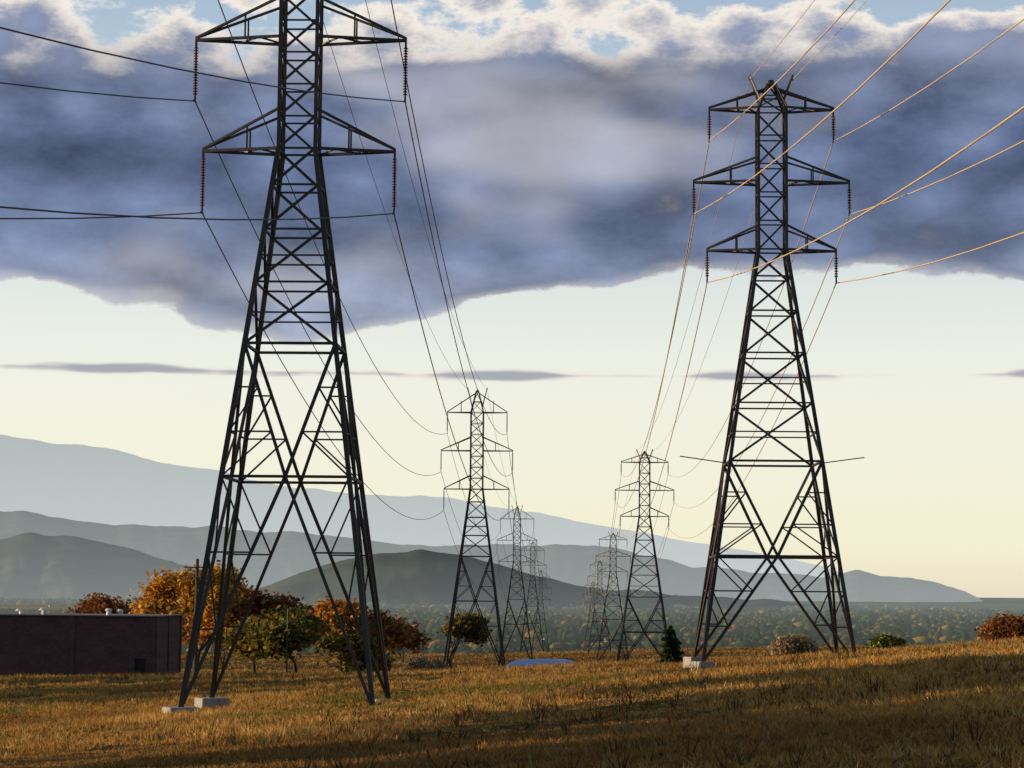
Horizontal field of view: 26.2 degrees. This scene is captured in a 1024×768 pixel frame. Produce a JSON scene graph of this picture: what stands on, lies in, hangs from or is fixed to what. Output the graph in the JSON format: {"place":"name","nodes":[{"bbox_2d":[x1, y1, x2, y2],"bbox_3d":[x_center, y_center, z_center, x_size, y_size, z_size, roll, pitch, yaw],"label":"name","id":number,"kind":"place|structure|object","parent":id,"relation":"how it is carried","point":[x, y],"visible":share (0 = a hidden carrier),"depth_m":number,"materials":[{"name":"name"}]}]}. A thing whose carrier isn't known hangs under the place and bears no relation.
{"place":"outdoors","nodes":[
{"label":"outdoors","id":0,"kind":"place"},
{"bbox_2d":[0,605,134,608],"bbox_3d":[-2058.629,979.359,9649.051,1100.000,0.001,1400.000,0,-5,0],"label":"valley field","id":1,"kind":"structure","parent":0,"point":[35,607],"depth_m":9561.23,"materials":[{"name":"green plant"}]},
{"bbox_2d":[0,532,254,598],"bbox_3d":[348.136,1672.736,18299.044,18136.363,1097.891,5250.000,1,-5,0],"label":"mountain ridge","id":2,"kind":"structure","parent":0,"point":[34,565],"depth_m":18072.60,"materials":[{"name":"grey stone"}]},
{"bbox_2d":[0,435,837,577],"bbox_3d":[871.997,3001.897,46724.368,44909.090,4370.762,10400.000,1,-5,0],"label":"mountain range","id":3,"kind":"structure","parent":0,"point":[79,482],"depth_m":48148.41,"materials":[{"name":"stone"}]},
{"bbox_2d":[0,511,982,601],"bbox_3d":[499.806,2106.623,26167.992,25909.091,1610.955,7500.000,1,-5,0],"label":"mountain range","id":4,"kind":"structure","parent":0,"point":[292,555],"depth_m":27066.59,"materials":[{"name":"stone"}]},
{"bbox_2d":[0,598,1023,767],"bbox_3d":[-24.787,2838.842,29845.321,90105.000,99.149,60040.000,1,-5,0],"label":"ground","id":5,"kind":"structure","parent":0,"point":[1011,604],"depth_m":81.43,"materials":[{"name":"brown plant"}]},
{"bbox_2d":[0,608,183,676],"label":"utility building","id":6,"kind":"structure","parent":5,"relation":"on","point":[74,644],"depth_m":247.85,"materials":[{"name":"brick"}]},
{"bbox_2d":[58,592,136,613],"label":"tree","id":7,"kind":"object","parent":5,"relation":"on","point":[95,604],"visible":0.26,"depth_m":332.65,"materials":[{"name":"red plant"}]},
{"bbox_2d":[124,593,199,644],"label":"tree","id":8,"kind":"object","parent":5,"relation":"on","point":[153,608],"visible":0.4,"depth_m":316.45,"materials":[{"name":"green plant"}]},
{"bbox_2d":[162,706,199,714],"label":"concrete footing","id":9,"kind":"object","parent":5,"relation":"on","point":[172,709],"visible":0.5,"depth_m":106.92,"materials":[{"name":"concrete"}]},
{"bbox_2d":[130,560,250,672],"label":"tree","id":10,"kind":"object","parent":5,"relation":"on","point":[167,588],"visible":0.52,"depth_m":295.84,"materials":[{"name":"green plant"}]},
{"bbox_2d":[184,559,208,674],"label":"utility pole","id":11,"kind":"object","parent":5,"relation":"on","point":[197,576],"visible":0.55,"depth_m":203.97,"materials":[{"name":"brown wood"}]},
{"bbox_2d":[194,697,229,708],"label":"concrete footing","id":12,"kind":"object","parent":5,"relation":"on","point":[201,702],"visible":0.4,"depth_m":116.15,"materials":[{"name":"concrete"}]},
{"bbox_2d":[203,622,238,670],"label":"tree","id":13,"kind":"object","parent":5,"relation":"on","point":[230,624],"visible":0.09,"depth_m":327.64,"materials":[{"name":"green plant"}]},
{"bbox_2d":[182,585,325,672],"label":"tree","id":14,"kind":"object","parent":5,"relation":"on","point":[258,606],"visible":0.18,"depth_m":301.89,"materials":[{"name":"orange plant"}]},
{"bbox_2d":[0,0,550,706],"bbox_3d":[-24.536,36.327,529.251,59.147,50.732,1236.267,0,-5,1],"label":"line tower","id":15,"kind":"structure","parent":5,"relation":"on","point":[356,510],"depth_m":114.24,"materials":[{"name":"metal"}]},
{"bbox_2d":[214,596,336,672],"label":"tree","id":16,"kind":"object","parent":5,"relation":"on","point":[265,635],"visible":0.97,"depth_m":270.38,"materials":[{"name":"green plant"}]},
{"bbox_2d":[277,608,287,671],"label":"lamp post","id":17,"kind":"object","parent":5,"relation":"on","point":[287,641],"visible":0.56,"depth_m":260.14,"materials":[{"name":"grey metal"}]},
{"bbox_2d":[309,594,380,636],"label":"tree","id":18,"kind":"object","parent":5,"relation":"on","point":[328,609],"visible":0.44,"depth_m":319.38,"materials":[{"name":"orange plant"}]},
{"bbox_2d":[310,624,395,672],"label":"tree","id":19,"kind":"object","parent":5,"relation":"on","point":[335,643],"visible":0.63,"depth_m":281.84,"materials":[{"name":"green plant"}]},
{"bbox_2d":[332,609,419,663],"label":"tree","id":20,"kind":"object","parent":5,"relation":"on","point":[394,630],"visible":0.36,"depth_m":293.96,"materials":[{"name":"brown plant"}]},
{"bbox_2d":[345,614,408,652],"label":"orange tree","id":21,"kind":"object","parent":5,"relation":"on","point":[395,644],"visible":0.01,"depth_m":307.28,"materials":[{"name":"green plant"}]},
{"bbox_2d":[386,615,431,670],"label":"orange tree","id":22,"kind":"object","parent":5,"relation":"on","point":[417,641],"visible":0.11,"depth_m":343.31,"materials":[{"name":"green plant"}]},
{"bbox_2d":[400,654,438,670],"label":"bush","id":23,"kind":"object","parent":5,"relation":"on","point":[417,662],"visible":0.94,"depth_m":286.72,"materials":[{"name":"beige plant"}]},
{"bbox_2d":[430,656,447,668],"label":"bush","id":24,"kind":"object","parent":5,"relation":"on","point":[440,664],"visible":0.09,"depth_m":297.62,"materials":[{"name":"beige plant"}]},
{"bbox_2d":[435,607,493,668],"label":"tree","id":25,"kind":"object","parent":5,"relation":"on","point":[474,631],"visible":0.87,"depth_m":340.00,"materials":[{"name":"green plant"}]},
{"bbox_2d":[440,388,512,666],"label":"line tower","id":26,"kind":"structure","parent":5,"relation":"on","point":[475,601],"depth_m":337.69,"materials":[{"name":"metal"}]},
{"bbox_2d":[0,638,1023,767],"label":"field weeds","id":27,"kind":"object","parent":5,"relation":"on","point":[624,763],"depth_m":61.21,"materials":[{"name":"brown plant"}]},
{"bbox_2d":[0,597,1023,631],"bbox_3d":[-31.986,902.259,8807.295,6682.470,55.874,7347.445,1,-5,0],"label":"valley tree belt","id":28,"kind":"object","parent":5,"relation":"on","point":[863,617],"visible":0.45,"depth_m":7012.28,"materials":[{"name":"green plant"}]},
{"bbox_2d":[497,505,536,664],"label":"line tower","id":29,"kind":"structure","parent":5,"relation":"on","point":[508,599],"depth_m":605.32,"materials":[{"name":"metal"}]},
{"bbox_2d":[518,541,546,651],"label":"line tower","id":30,"kind":"structure","parent":5,"relation":"on","point":[531,554],"depth_m":874.25,"materials":[{"name":"metal"}]},
{"bbox_2d":[506,659,575,666],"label":"tarp-covered stack","id":31,"kind":"object","parent":5,"relation":"on","point":[528,662],"visible":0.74,"depth_m":233.36,"materials":[{"name":"blue plastic"}]},
{"bbox_2d":[531,570,551,651],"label":"line tower","id":32,"kind":"structure","parent":5,"relation":"on","point":[541,599],"depth_m":1141.50,"materials":[{"name":"metal"}]},
{"bbox_2d":[181,617,982,653],"bbox_3d":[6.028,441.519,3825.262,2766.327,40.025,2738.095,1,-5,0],"label":"distant forest","id":33,"kind":"object","parent":5,"relation":"on","point":[747,635],"visible":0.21,"depth_m":4021.97,"materials":[{"name":"green plant"}]},
{"bbox_2d":[583,582,601,650],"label":"line tower","id":34,"kind":"structure","parent":5,"relation":"on","point":[590,614],"depth_m":1046.89,"materials":[{"name":"metal"}]},
{"bbox_2d":[586,560,611,651],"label":"line tower","id":35,"kind":"structure","parent":5,"relation":"on","point":[596,604],"depth_m":807.97,"materials":[{"name":"metal"}]},
{"bbox_2d":[595,532,630,660],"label":"line tower","id":36,"kind":"structure","parent":5,"relation":"on","point":[605,626],"depth_m":570.07,"materials":[{"name":"metal"}]},
{"bbox_2d":[610,449,674,661],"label":"line tower","id":37,"kind":"structure","parent":5,"relation":"on","point":[663,617],"depth_m":337.19,"materials":[{"name":"metal"}]},
{"bbox_2d":[655,625,684,663],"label":"conifer tree","id":38,"kind":"object","parent":5,"relation":"on","point":[671,652],"visible":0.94,"depth_m":183.46,"materials":[{"name":"green plant"}]},
{"bbox_2d":[683,657,701,667],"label":"concrete footing","id":39,"kind":"object","parent":5,"relation":"on","point":[687,661],"visible":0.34,"depth_m":128.99,"materials":[{"name":"concrete"}]},
{"bbox_2d":[691,661,714,669],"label":"concrete footing","id":40,"kind":"object","parent":5,"relation":"on","point":[705,664],"visible":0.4,"depth_m":120.63,"materials":[{"name":"concrete"}]},
{"bbox_2d":[764,634,821,655],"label":"bush","id":41,"kind":"object","parent":5,"relation":"on","point":[782,645],"visible":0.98,"depth_m":162.96,"materials":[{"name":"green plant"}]},
{"bbox_2d":[583,0,1023,661],"bbox_3d":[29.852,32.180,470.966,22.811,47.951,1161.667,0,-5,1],"label":"line tower","id":42,"kind":"structure","parent":5,"relation":"on","point":[713,566],"depth_m":127.07,"materials":[{"name":"metal"}]},
{"bbox_2d":[864,633,908,648],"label":"green shrub","id":43,"kind":"object","parent":5,"relation":"on","point":[881,641],"visible":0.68,"depth_m":188.14,"materials":[{"name":"green plant"}]},
{"bbox_2d":[974,611,1023,641],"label":"rust shrub","id":44,"kind":"object","parent":5,"relation":"on","point":[1010,626],"visible":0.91,"depth_m":182.74,"materials":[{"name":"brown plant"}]},
{"bbox_2d":[0,0,1023,597],"label":"sky","id":45,"kind":"structure","parent":0,"point":[563,143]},
{"bbox_2d":[478,609,585,610],"bbox_3d":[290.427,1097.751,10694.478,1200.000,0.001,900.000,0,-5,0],"label":"valley field","id":46,"kind":"structure","parent":0,"point":[553,610],"depth_m":10348.99,"materials":[{"name":"green plant"}]},
{"bbox_2d":[250,549,827,610],"bbox_3d":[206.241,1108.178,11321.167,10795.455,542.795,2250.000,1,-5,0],"label":"hill","id":47,"kind":"structure","parent":0,"point":[421,577],"depth_m":11409.93,"materials":[{"name":"grey stone"}]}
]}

